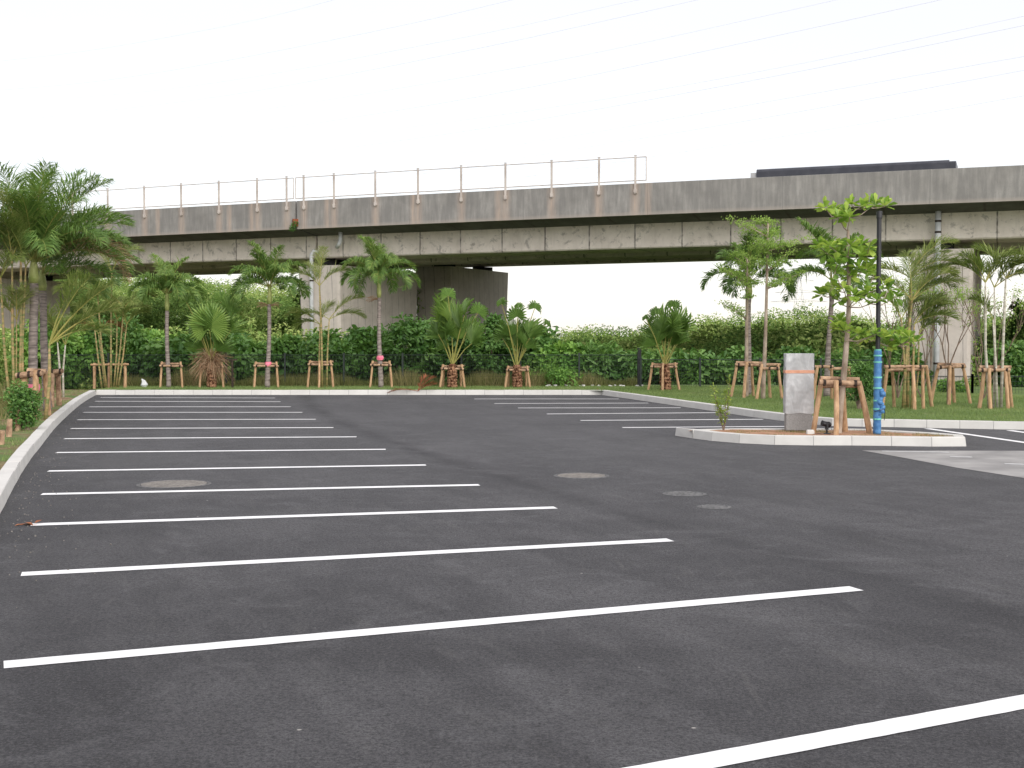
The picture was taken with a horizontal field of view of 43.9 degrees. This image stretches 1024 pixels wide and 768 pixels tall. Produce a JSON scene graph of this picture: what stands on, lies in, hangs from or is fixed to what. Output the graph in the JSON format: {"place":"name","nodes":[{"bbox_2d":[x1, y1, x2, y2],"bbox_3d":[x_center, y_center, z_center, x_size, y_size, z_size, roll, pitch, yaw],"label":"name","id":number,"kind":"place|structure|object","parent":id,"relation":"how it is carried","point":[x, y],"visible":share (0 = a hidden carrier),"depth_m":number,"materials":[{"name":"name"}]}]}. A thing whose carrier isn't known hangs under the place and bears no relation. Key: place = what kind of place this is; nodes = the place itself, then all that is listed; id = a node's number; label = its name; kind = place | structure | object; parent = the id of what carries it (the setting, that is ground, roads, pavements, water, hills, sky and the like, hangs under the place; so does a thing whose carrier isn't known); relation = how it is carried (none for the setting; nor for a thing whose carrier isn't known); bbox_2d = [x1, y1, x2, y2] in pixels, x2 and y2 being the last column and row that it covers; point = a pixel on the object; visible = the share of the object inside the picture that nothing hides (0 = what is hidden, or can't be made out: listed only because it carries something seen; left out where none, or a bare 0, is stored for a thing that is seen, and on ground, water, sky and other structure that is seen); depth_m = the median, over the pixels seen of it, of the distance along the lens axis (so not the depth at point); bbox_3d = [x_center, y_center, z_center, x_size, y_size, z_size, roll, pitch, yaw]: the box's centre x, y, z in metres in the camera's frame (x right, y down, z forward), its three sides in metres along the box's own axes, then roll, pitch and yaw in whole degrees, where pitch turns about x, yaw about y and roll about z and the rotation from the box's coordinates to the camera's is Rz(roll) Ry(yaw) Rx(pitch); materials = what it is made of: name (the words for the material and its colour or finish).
{"place":"outdoors","nodes":[
{"label":"outdoors","id":0,"kind":"place"},
{"bbox_2d":[0,389,88,469],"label":"verge","id":1,"kind":"structure","parent":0,"point":[21,434],"depth_m":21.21,"materials":[{"name":"green plant"}]},
{"bbox_2d":[0,378,46,429],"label":"shrub","id":2,"kind":"object","parent":1,"relation":"on","point":[20,399],"visible":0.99,"depth_m":21.71,"materials":[{"name":"green plant"}]},
{"bbox_2d":[0,373,55,419],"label":"weeds","id":3,"kind":"object","parent":1,"relation":"on","point":[2,403],"visible":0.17,"depth_m":29.34,"materials":[{"name":"green plant"}]},
{"bbox_2d":[15,368,50,418],"bbox_3d":[-9.566,0.198,25.473,0.536,1.042,0.821,0,2,0],"label":"tree support","id":4,"kind":"object","parent":1,"relation":"on","point":[35,373],"visible":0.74,"depth_m":25.19,"materials":[{"name":"brown wood"}]},
{"bbox_2d":[0,185,70,412],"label":"cane palm","id":5,"kind":"object","parent":1,"relation":"on","point":[19,255],"visible":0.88,"depth_m":25.42,"materials":[{"name":"green plant"}]},
{"bbox_2d":[42,368,63,406],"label":"tree support","id":6,"kind":"object","parent":1,"relation":"on","point":[56,374],"visible":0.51,"depth_m":29.37,"materials":[{"name":"brown wood"}]},
{"bbox_2d":[27,298,96,396],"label":"cane palm","id":7,"kind":"object","parent":1,"relation":"on","point":[51,319],"visible":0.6,"depth_m":33.36,"materials":[{"name":"green plant"}]},
{"bbox_2d":[0,157,136,409],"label":"palm tree","id":8,"kind":"object","parent":1,"relation":"on","point":[42,224],"visible":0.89,"depth_m":25.76,"materials":[{"name":"green plant"}]},
{"bbox_2d":[0,201,143,410],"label":"palm tree","id":9,"kind":"object","parent":1,"relation":"on","point":[64,263],"visible":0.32,"depth_m":27.37,"materials":[{"name":"green plant"}]},
{"bbox_2d":[43,265,124,419],"bbox_3d":[-8.312,-0.795,24.667,1.546,3.036,1.316,0,2,0],"label":"cane palm","id":10,"kind":"object","parent":1,"relation":"on","point":[66,293],"visible":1,"depth_m":24.59,"materials":[{"name":"green plant"}]},
{"bbox_2d":[3,377,99,390],"bbox_3d":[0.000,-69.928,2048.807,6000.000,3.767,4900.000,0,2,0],"label":"ground","id":11,"kind":"structure","parent":0,"point":[72,389],"depth_m":43.71,"materials":[{"name":"green plant"}]},
{"bbox_2d":[6,320,106,388],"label":"shrub","id":12,"kind":"object","parent":11,"relation":"on","point":[75,347],"visible":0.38,"depth_m":44.10,"materials":[{"name":"green plant"}]},
{"bbox_2d":[74,312,148,381],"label":"shrub","id":13,"kind":"object","parent":11,"relation":"on","point":[129,335],"visible":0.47,"depth_m":45.42,"materials":[{"name":"green plant"}]},
{"bbox_2d":[112,328,178,380],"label":"shrub","id":14,"kind":"object","parent":11,"relation":"on","point":[153,333],"visible":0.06,"depth_m":46.42,"materials":[{"name":"green plant"}]},
{"bbox_2d":[134,331,214,379],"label":"shrub","id":15,"kind":"object","parent":11,"relation":"on","point":[176,348],"visible":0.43,"depth_m":44.11,"materials":[{"name":"green plant"}]},
{"bbox_2d":[209,335,281,381],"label":"shrub","id":16,"kind":"object","parent":11,"relation":"on","point":[243,347],"visible":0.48,"depth_m":44.36,"materials":[{"name":"green plant"}]},
{"bbox_2d":[252,332,303,377],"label":"shrub","id":17,"kind":"object","parent":11,"relation":"on","point":[286,344],"visible":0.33,"depth_m":45.24,"materials":[{"name":"green plant"}]},
{"bbox_2d":[290,328,374,380],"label":"shrub","id":18,"kind":"object","parent":11,"relation":"on","point":[338,346],"visible":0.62,"depth_m":44.27,"materials":[{"name":"green plant"}]},
{"bbox_2d":[341,324,397,381],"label":"shrub","id":19,"kind":"object","parent":11,"relation":"on","point":[360,336],"visible":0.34,"depth_m":45.29,"materials":[{"name":"green plant"}]},
{"bbox_2d":[369,312,441,376],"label":"shrub","id":20,"kind":"object","parent":11,"relation":"on","point":[411,333],"visible":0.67,"depth_m":44.22,"materials":[{"name":"green plant"}]},
{"bbox_2d":[423,335,482,381],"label":"shrub","id":21,"kind":"object","parent":11,"relation":"on","point":[437,370],"visible":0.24,"depth_m":45.26,"materials":[{"name":"green plant"}]},
{"bbox_2d":[459,311,520,378],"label":"shrub","id":22,"kind":"object","parent":11,"relation":"on","point":[489,348],"visible":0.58,"depth_m":44.54,"materials":[{"name":"green plant"}]},
{"bbox_2d":[0,165,1023,385],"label":"viaduct","id":23,"kind":"object","parent":11,"relation":"on","point":[678,219],"visible":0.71,"depth_m":51.70,"materials":[{"name":"concrete"}]},
{"bbox_2d":[2,176,293,225],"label":"safety railing","id":24,"kind":"object","parent":23,"relation":"attached to","point":[286,178],"visible":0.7,"depth_m":57.47,"materials":[{"name":"metal"}]},
{"bbox_2d":[309,249,318,333],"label":"drain pipe","id":25,"kind":"object","parent":23,"relation":"attached to","point":[311,292],"visible":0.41,"depth_m":56.77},
{"bbox_2d":[295,155,646,209],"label":"safety railing","id":26,"kind":"object","parent":23,"relation":"attached to","point":[505,187],"visible":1,"depth_m":51.86,"materials":[{"name":"metal"}]},
{"bbox_2d":[750,160,957,177],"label":"train","id":27,"kind":"object","parent":23,"relation":"on","point":[880,167],"visible":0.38,"depth_m":58.97,"materials":[{"name":"paint"}]},
{"bbox_2d":[933,211,941,379],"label":"drain pipe","id":28,"kind":"object","parent":23,"relation":"attached to","point":[938,220],"visible":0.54,"depth_m":46.52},
{"bbox_2d":[0,270,1023,388],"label":"woodland","id":29,"kind":"object","parent":11,"relation":"on","point":[709,335],"visible":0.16,"depth_m":74.63,"materials":[{"name":"green plant"}]},
{"bbox_2d":[4,250,1022,356],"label":"viaduct","id":30,"kind":"object","parent":11,"relation":"on","point":[486,285],"visible":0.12,"depth_m":67.95,"materials":[{"name":"concrete"}]},
{"bbox_2d":[497,321,560,378],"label":"shrub","id":31,"kind":"object","parent":11,"relation":"on","point":[543,339],"visible":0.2,"depth_m":45.25,"materials":[{"name":"green plant"}]},
{"bbox_2d":[522,362,583,385],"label":"shrub","id":32,"kind":"object","parent":11,"relation":"on","point":[565,374],"visible":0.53,"depth_m":42.13,"materials":[{"name":"green plant"}]},
{"bbox_2d":[530,340,591,373],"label":"shrub","id":33,"kind":"object","parent":11,"relation":"on","point":[565,352],"visible":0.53,"depth_m":44.46,"materials":[{"name":"green plant"}]},
{"bbox_2d":[570,339,649,381],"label":"shrub","id":34,"kind":"object","parent":11,"relation":"on","point":[599,352],"visible":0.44,"depth_m":44.17,"materials":[{"name":"green plant"}]},
{"bbox_2d":[627,348,670,383],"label":"shrub","id":35,"kind":"object","parent":11,"relation":"on","point":[651,354],"visible":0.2,"depth_m":45.28,"materials":[{"name":"green plant"}]},
{"bbox_2d":[653,347,738,384],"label":"shrub","id":36,"kind":"object","parent":11,"relation":"on","point":[696,354],"visible":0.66,"depth_m":44.38,"materials":[{"name":"green plant"}]},
{"bbox_2d":[720,344,776,384],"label":"shrub","id":37,"kind":"object","parent":11,"relation":"on","point":[735,352],"visible":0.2,"depth_m":46.71,"materials":[{"name":"green plant"}]},
{"bbox_2d":[760,346,819,384],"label":"shrub","id":38,"kind":"object","parent":11,"relation":"on","point":[779,353],"visible":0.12,"depth_m":47.51,"materials":[{"name":"green plant"}]},
{"bbox_2d":[814,347,884,384],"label":"shrub","id":39,"kind":"object","parent":11,"relation":"on","point":[854,356],"visible":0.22,"depth_m":45.47,"materials":[{"name":"green plant"}]},
{"bbox_2d":[864,346,932,385],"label":"shrub","id":40,"kind":"object","parent":11,"relation":"on","point":[896,357],"visible":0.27,"depth_m":46.27,"materials":[{"name":"green plant"}]},
{"bbox_2d":[915,374,1023,393],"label":"fence","id":41,"kind":"object","parent":11,"relation":"on","point":[972,376],"visible":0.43,"depth_m":36.61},
{"bbox_2d":[977,340,1023,386],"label":"shrub","id":42,"kind":"object","parent":11,"relation":"on","point":[1016,360],"visible":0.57,"depth_m":41.61,"materials":[{"name":"green plant"}]},
{"bbox_2d":[996,298,1023,342],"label":"dense tree","id":43,"kind":"object","parent":11,"relation":"on","point":[1013,322],"visible":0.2,"depth_m":55.67,"materials":[{"name":"green plant"}]},
{"bbox_2d":[0,393,1023,767],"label":"asphalt lot","id":44,"kind":"structure","parent":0,"point":[928,561],"depth_m":8.54,"materials":[{"name":"grey asphalt"}]},
{"bbox_2d":[0,390,95,512],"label":"kerb","id":45,"kind":"structure","parent":44,"relation":"on","point":[14,466],"depth_m":18.31,"materials":[{"name":"concrete"}]},
{"bbox_2d":[136,480,210,487],"bbox_3d":[-3.934,1.160,14.805,0.852,0.008,0.852,0,2,0],"label":"manhole cover","id":46,"kind":"object","parent":44,"relation":"on","point":[174,483],"visible":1,"depth_m":14.73,"materials":[{"name":"grey metal"}]},
{"bbox_2d":[78,419,296,419],"bbox_3d":[-6.614,0.744,26.693,4.968,0.001,0.164,0,2,-2],"label":"parking line","id":47,"kind":"object","parent":44,"relation":"on","point":[187,419],"visible":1,"depth_m":26.68,"materials":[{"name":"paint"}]},
{"bbox_2d":[56,449,385,452],"bbox_3d":[-4.354,1.008,19.189,4.870,0.001,0.164,0,2,-7],"label":"parking line","id":48,"kind":"object","parent":44,"relation":"on","point":[221,450],"visible":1,"depth_m":19.25,"materials":[{"name":"paint"}]},
{"bbox_2d":[47,464,425,471],"bbox_3d":[-3.541,1.098,16.647,4.839,0.001,0.164,0,2,-9],"label":"parking line","id":49,"kind":"object","parent":44,"relation":"on","point":[236,467],"visible":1,"depth_m":16.70,"materials":[{"name":"paint"}]},
{"bbox_2d":[41,484,479,494],"bbox_3d":[-2.748,1.181,14.273,4.816,0.001,0.164,0,2,-10],"label":"parking line","id":50,"kind":"object","parent":44,"relation":"on","point":[258,489],"visible":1,"depth_m":14.25,"materials":[{"name":"paint"}]},
{"bbox_2d":[31,506,555,525],"bbox_3d":[-1.966,1.256,12.146,4.944,0.001,0.164,0,2,-14],"label":"parking line","id":51,"kind":"object","parent":44,"relation":"on","point":[273,516],"visible":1,"depth_m":12.08,"materials":[{"name":"paint"}]},
{"bbox_2d":[21,538,671,575],"bbox_3d":[-1.096,1.335,9.903,5.094,0.001,0.164,-1,2,-18],"label":"parking line","id":52,"kind":"object","parent":44,"relation":"on","point":[327,557],"visible":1,"depth_m":9.81,"materials":[{"name":"paint"}]},
{"bbox_2d":[96,390,600,394],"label":"back kerb","id":53,"kind":"structure","parent":44,"relation":"on","point":[346,392],"depth_m":38.59,"materials":[{"name":"concrete"}]},
{"bbox_2d":[4,586,861,667],"bbox_3d":[-0.151,1.417,7.593,5.355,0.001,0.164,-1,2,-22],"label":"parking line","id":54,"kind":"object","parent":44,"relation":"on","point":[227,644],"visible":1,"depth_m":7.40,"materials":[{"name":"paint"}]},
{"bbox_2d":[553,473,608,478],"bbox_3d":[0.858,1.128,15.708,0.693,0.008,0.693,0,2,0],"label":"manhole cover","id":55,"kind":"object","parent":44,"relation":"on","point":[581,475],"visible":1,"depth_m":15.65,"materials":[{"name":"grey metal"}]},
{"bbox_2d":[601,390,1023,429],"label":"kerb","id":56,"kind":"structure","parent":44,"relation":"on","point":[970,424],"depth_m":24.63,"materials":[{"name":"concrete"}]},
{"bbox_2d":[675,427,965,446],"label":"island kerb","id":57,"kind":"structure","parent":44,"relation":"on","point":[860,440],"depth_m":20.27,"materials":[{"name":"concrete"}]},
{"bbox_2d":[690,428,958,435],"bbox_3d":[5.127,0.815,21.151,4.371,0.032,1.558,0,2,7],"label":"island bed","id":58,"kind":"object","parent":57,"relation":"in","point":[849,432],"visible":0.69,"depth_m":21.11,"materials":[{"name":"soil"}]},
{"bbox_2d":[709,374,732,429],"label":"sapling","id":59,"kind":"object","parent":58,"relation":"on","point":[719,411],"visible":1,"depth_m":21.67,"materials":[{"name":"green plant"}]},
{"bbox_2d":[783,353,814,430],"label":"wrapped slab","id":60,"kind":"structure","parent":58,"relation":"on","point":[798,390],"depth_m":21.57,"materials":[{"name":"grey stone"}]},
{"bbox_2d":[811,376,872,434],"bbox_3d":[5.436,0.372,21.014,0.893,1.005,0.636,-1,2,-29],"label":"tree support","id":61,"kind":"object","parent":58,"relation":"on","point":[835,383],"visible":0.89,"depth_m":20.95,"materials":[{"name":"brown wood"}]},
{"bbox_2d":[809,192,924,432],"bbox_3d":[5.871,-1.164,20.926,1.987,4.034,1.110,0,2,0],"label":"broadleaf tree","id":62,"kind":"object","parent":58,"relation":"on","point":[845,214],"visible":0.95,"depth_m":20.86,"materials":[{"name":"green plant"}]},
{"bbox_2d":[873,211,885,433],"bbox_3d":[5.999,-0.992,20.713,0.201,3.638,0.198,0,2,0],"label":"lamp post","id":63,"kind":"object","parent":58,"relation":"on","point":[879,393],"visible":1,"depth_m":20.71,"materials":[{"name":"black paint"}]},
{"bbox_2d":[624,694,1023,767],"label":"parking line","id":64,"kind":"object","parent":44,"relation":"on","point":[746,753],"visible":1,"depth_m":5.39,"materials":[{"name":"paint"}]},
{"bbox_2d":[0,0,1023,338],"label":"sky","id":65,"kind":"structure","parent":0,"point":[991,133],"materials":[{"name":"white"}]},
{"bbox_2d":[96,385,1023,420],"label":"lawn","id":66,"kind":"structure","parent":0,"point":[1019,390],"depth_m":33.54,"materials":[{"name":"green plant"}]},
{"bbox_2d":[51,241,159,388],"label":"cane palm","id":67,"kind":"object","parent":66,"relation":"on","point":[146,308],"visible":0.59,"depth_m":40.57,"materials":[{"name":"green plant"}]},
{"bbox_2d":[90,363,128,388],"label":"tree support","id":68,"kind":"object","parent":66,"relation":"on","point":[94,365],"visible":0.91,"depth_m":40.77,"materials":[{"name":"brown wood"}]},
{"bbox_2d":[126,252,207,387],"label":"palm tree","id":69,"kind":"object","parent":66,"relation":"on","point":[168,277],"visible":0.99,"depth_m":40.80,"materials":[{"name":"green plant"}]},
{"bbox_2d":[177,289,249,387],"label":"fan palm","id":70,"kind":"object","parent":66,"relation":"on","point":[215,321],"visible":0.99,"depth_m":40.84,"materials":[{"name":"green plant"}]},
{"bbox_2d":[227,239,312,387],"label":"palm tree","id":71,"kind":"object","parent":66,"relation":"on","point":[264,273],"visible":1,"depth_m":40.65,"materials":[{"name":"green plant"}]},
{"bbox_2d":[306,360,333,387],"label":"tree support","id":72,"kind":"object","parent":66,"relation":"on","point":[311,363],"visible":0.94,"depth_m":40.98,"materials":[{"name":"brown wood"}]},
{"bbox_2d":[283,245,367,387],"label":"cane palm","id":73,"kind":"object","parent":66,"relation":"on","point":[320,313],"visible":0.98,"depth_m":40.86,"materials":[{"name":"green plant"}]},
{"bbox_2d":[51,353,636,386],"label":"fence","id":74,"kind":"object","parent":66,"relation":"on","point":[343,365],"visible":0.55,"depth_m":42.40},
{"bbox_2d":[102,363,636,386],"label":"dry undergrowth","id":75,"kind":"object","parent":66,"relation":"on","point":[535,380],"visible":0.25,"depth_m":42.31,"materials":[{"name":"green plant"}]},
{"bbox_2d":[340,234,421,386],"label":"palm tree","id":76,"kind":"object","parent":66,"relation":"on","point":[376,264],"visible":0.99,"depth_m":40.81,"materials":[{"name":"green plant"}]},
{"bbox_2d":[439,364,465,387],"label":"tree support","id":77,"kind":"object","parent":66,"relation":"on","point":[460,368],"visible":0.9,"depth_m":41.00,"materials":[{"name":"brown wood"}]},
{"bbox_2d":[424,287,488,387],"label":"fan palm","id":78,"kind":"object","parent":66,"relation":"on","point":[450,319],"visible":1,"depth_m":40.88,"materials":[{"name":"green plant"}]},
{"bbox_2d":[504,366,530,387],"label":"tree support","id":79,"kind":"object","parent":66,"relation":"on","point":[509,369],"visible":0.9,"depth_m":41.00,"materials":[{"name":"brown wood"}]},
{"bbox_2d":[492,297,550,387],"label":"fan palm","id":80,"kind":"object","parent":66,"relation":"on","point":[524,331],"visible":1,"depth_m":40.89,"materials":[{"name":"green plant"}]},
{"bbox_2d":[647,362,680,390],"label":"tree support","id":81,"kind":"object","parent":66,"relation":"on","point":[671,365],"visible":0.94,"depth_m":38.98,"materials":[{"name":"brown wood"}]},
{"bbox_2d":[637,300,699,389],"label":"fan palm","id":82,"kind":"object","parent":66,"relation":"on","point":[675,328],"visible":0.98,"depth_m":38.88,"materials":[{"name":"green plant"}]},
{"bbox_2d":[714,249,764,395],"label":"slender tree","id":83,"kind":"object","parent":66,"relation":"on","point":[744,280],"visible":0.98,"depth_m":34.32,"materials":[{"name":"green plant"}]},
{"bbox_2d":[730,361,761,397],"bbox_3d":[6.375,-0.104,34.215,1.002,1.022,0.676,-1,2,-33],"label":"tree support","id":84,"kind":"object","parent":66,"relation":"on","point":[747,364],"visible":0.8,"depth_m":34.17,"materials":[{"name":"brown wood"}]},
{"bbox_2d":[699,225,798,393],"bbox_3d":[6.632,-2.060,35.644,2.772,4.805,2.662,0,2,0],"label":"palm tree","id":85,"kind":"object","parent":66,"relation":"on","point":[729,280],"visible":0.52,"depth_m":35.44,"materials":[{"name":"green plant"}]},
{"bbox_2d":[640,357,882,387],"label":"fence","id":86,"kind":"object","parent":66,"relation":"on","point":[699,362],"visible":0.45,"depth_m":41.31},
{"bbox_2d":[721,214,814,398],"bbox_3d":[6.779,-2.018,33.244,2.539,4.870,1.673,0,2,0],"label":"slender tree","id":87,"kind":"object","parent":66,"relation":"on","point":[767,246],"visible":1,"depth_m":33.12,"materials":[{"name":"green plant"}]},
{"bbox_2d":[755,363,782,398],"bbox_3d":[6.601,-0.058,33.294,0.872,0.992,0.672,-1,2,-23],"label":"tree support","id":88,"kind":"object","parent":66,"relation":"on","point":[768,368],"visible":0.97,"depth_m":33.18,"materials":[{"name":"brown wood"}]},
{"bbox_2d":[814,365,850,398],"bbox_3d":[8.183,-0.022,32.713,1.084,0.957,0.489,0,2,0],"label":"tree support","id":89,"kind":"object","parent":66,"relation":"on","point":[831,368],"visible":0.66,"depth_m":32.49,"materials":[{"name":"brown wood"}]},
{"bbox_2d":[782,216,892,396],"bbox_3d":[8.744,-2.083,34.447,2.909,4.937,2.851,0,2,0],"label":"palm tree","id":90,"kind":"object","parent":66,"relation":"on","point":[817,233],"visible":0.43,"depth_m":34.38,"materials":[{"name":"green plant"}]},
{"bbox_2d":[846,360,881,408],"bbox_3d":[7.825,0.067,28.478,0.910,1.209,0.711,0,2,0],"label":"shrub","id":91,"kind":"object","parent":66,"relation":"on","point":[864,373],"visible":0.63,"depth_m":28.41,"materials":[{"name":"green plant"}]},
{"bbox_2d":[883,364,933,409],"bbox_3d":[8.907,0.075,28.750,0.958,1.056,1.441,1,2,30],"label":"tree support","id":92,"kind":"object","parent":66,"relation":"on","point":[911,368],"visible":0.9,"depth_m":28.48,"materials":[{"name":"brown wood"}]},
{"bbox_2d":[851,273,965,397],"bbox_3d":[10.370,-1.283,33.204,3.074,3.395,1.900,-2,3,-40],"label":"thin tree","id":93,"kind":"object","parent":66,"relation":"on","point":[898,390],"visible":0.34,"depth_m":33.34,"materials":[{"name":"green plant"}]},
{"bbox_2d":[866,232,970,408],"bbox_3d":[9.039,-1.424,28.542,2.384,4.017,1.488,0,2,0],"label":"cane palm","id":94,"kind":"object","parent":66,"relation":"on","point":[928,280],"visible":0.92,"depth_m":28.49,"materials":[{"name":"green plant"}]},
{"bbox_2d":[881,277,967,396],"bbox_3d":[11.012,-1.322,33.826,1.521,3.435,2.796,-1,2,-21],"label":"thin tree","id":95,"kind":"object","parent":66,"relation":"on","point":[931,328],"visible":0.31,"depth_m":33.65,"materials":[{"name":"green plant"}]},
{"bbox_2d":[931,363,971,404],"bbox_3d":[10.526,0.012,30.523,0.912,1.045,0.595,-1,2,-31],"label":"tree support","id":96,"kind":"object","parent":66,"relation":"on","point":[951,374],"visible":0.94,"depth_m":30.48,"materials":[{"name":"brown wood"}]},
{"bbox_2d":[935,377,970,391],"bbox_3d":[12.999,0.045,37.592,1.132,0.658,0.887,0,2,0],"label":"shrub","id":97,"kind":"object","parent":66,"relation":"on","point":[958,387],"visible":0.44,"depth_m":37.45,"materials":[{"name":"green plant"}]},
{"bbox_2d":[923,286,992,395],"bbox_3d":[10.495,-0.979,30.718,1.795,2.968,1.348,-1,2,-16],"label":"bare shrub","id":98,"kind":"object","parent":66,"relation":"on","point":[947,362],"visible":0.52,"depth_m":30.58,"materials":[{"name":"green plant"}]},
{"bbox_2d":[947,282,1023,398],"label":"thin tree","id":99,"kind":"object","parent":66,"relation":"on","point":[981,314],"visible":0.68,"depth_m":32.75,"materials":[{"name":"green plant"}]},
{"bbox_2d":[949,238,1023,407],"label":"cane palm","id":100,"kind":"object","parent":66,"relation":"on","point":[1011,262],"visible":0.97,"depth_m":28.66,"materials":[{"name":"green plant"}]},
{"bbox_2d":[977,365,1013,408],"bbox_3d":[11.025,0.092,28.673,1.214,1.024,0.607,-1,2,-22],"label":"tree support","id":101,"kind":"object","parent":66,"relation":"on","point":[1006,369],"visible":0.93,"depth_m":28.49,"materials":[{"name":"brown wood"}]},
{"bbox_2d":[862,450,1023,477],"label":"concrete paving","id":102,"kind":"structure","parent":0,"point":[989,461],"depth_m":17.81,"materials":[{"name":"grey concrete"}]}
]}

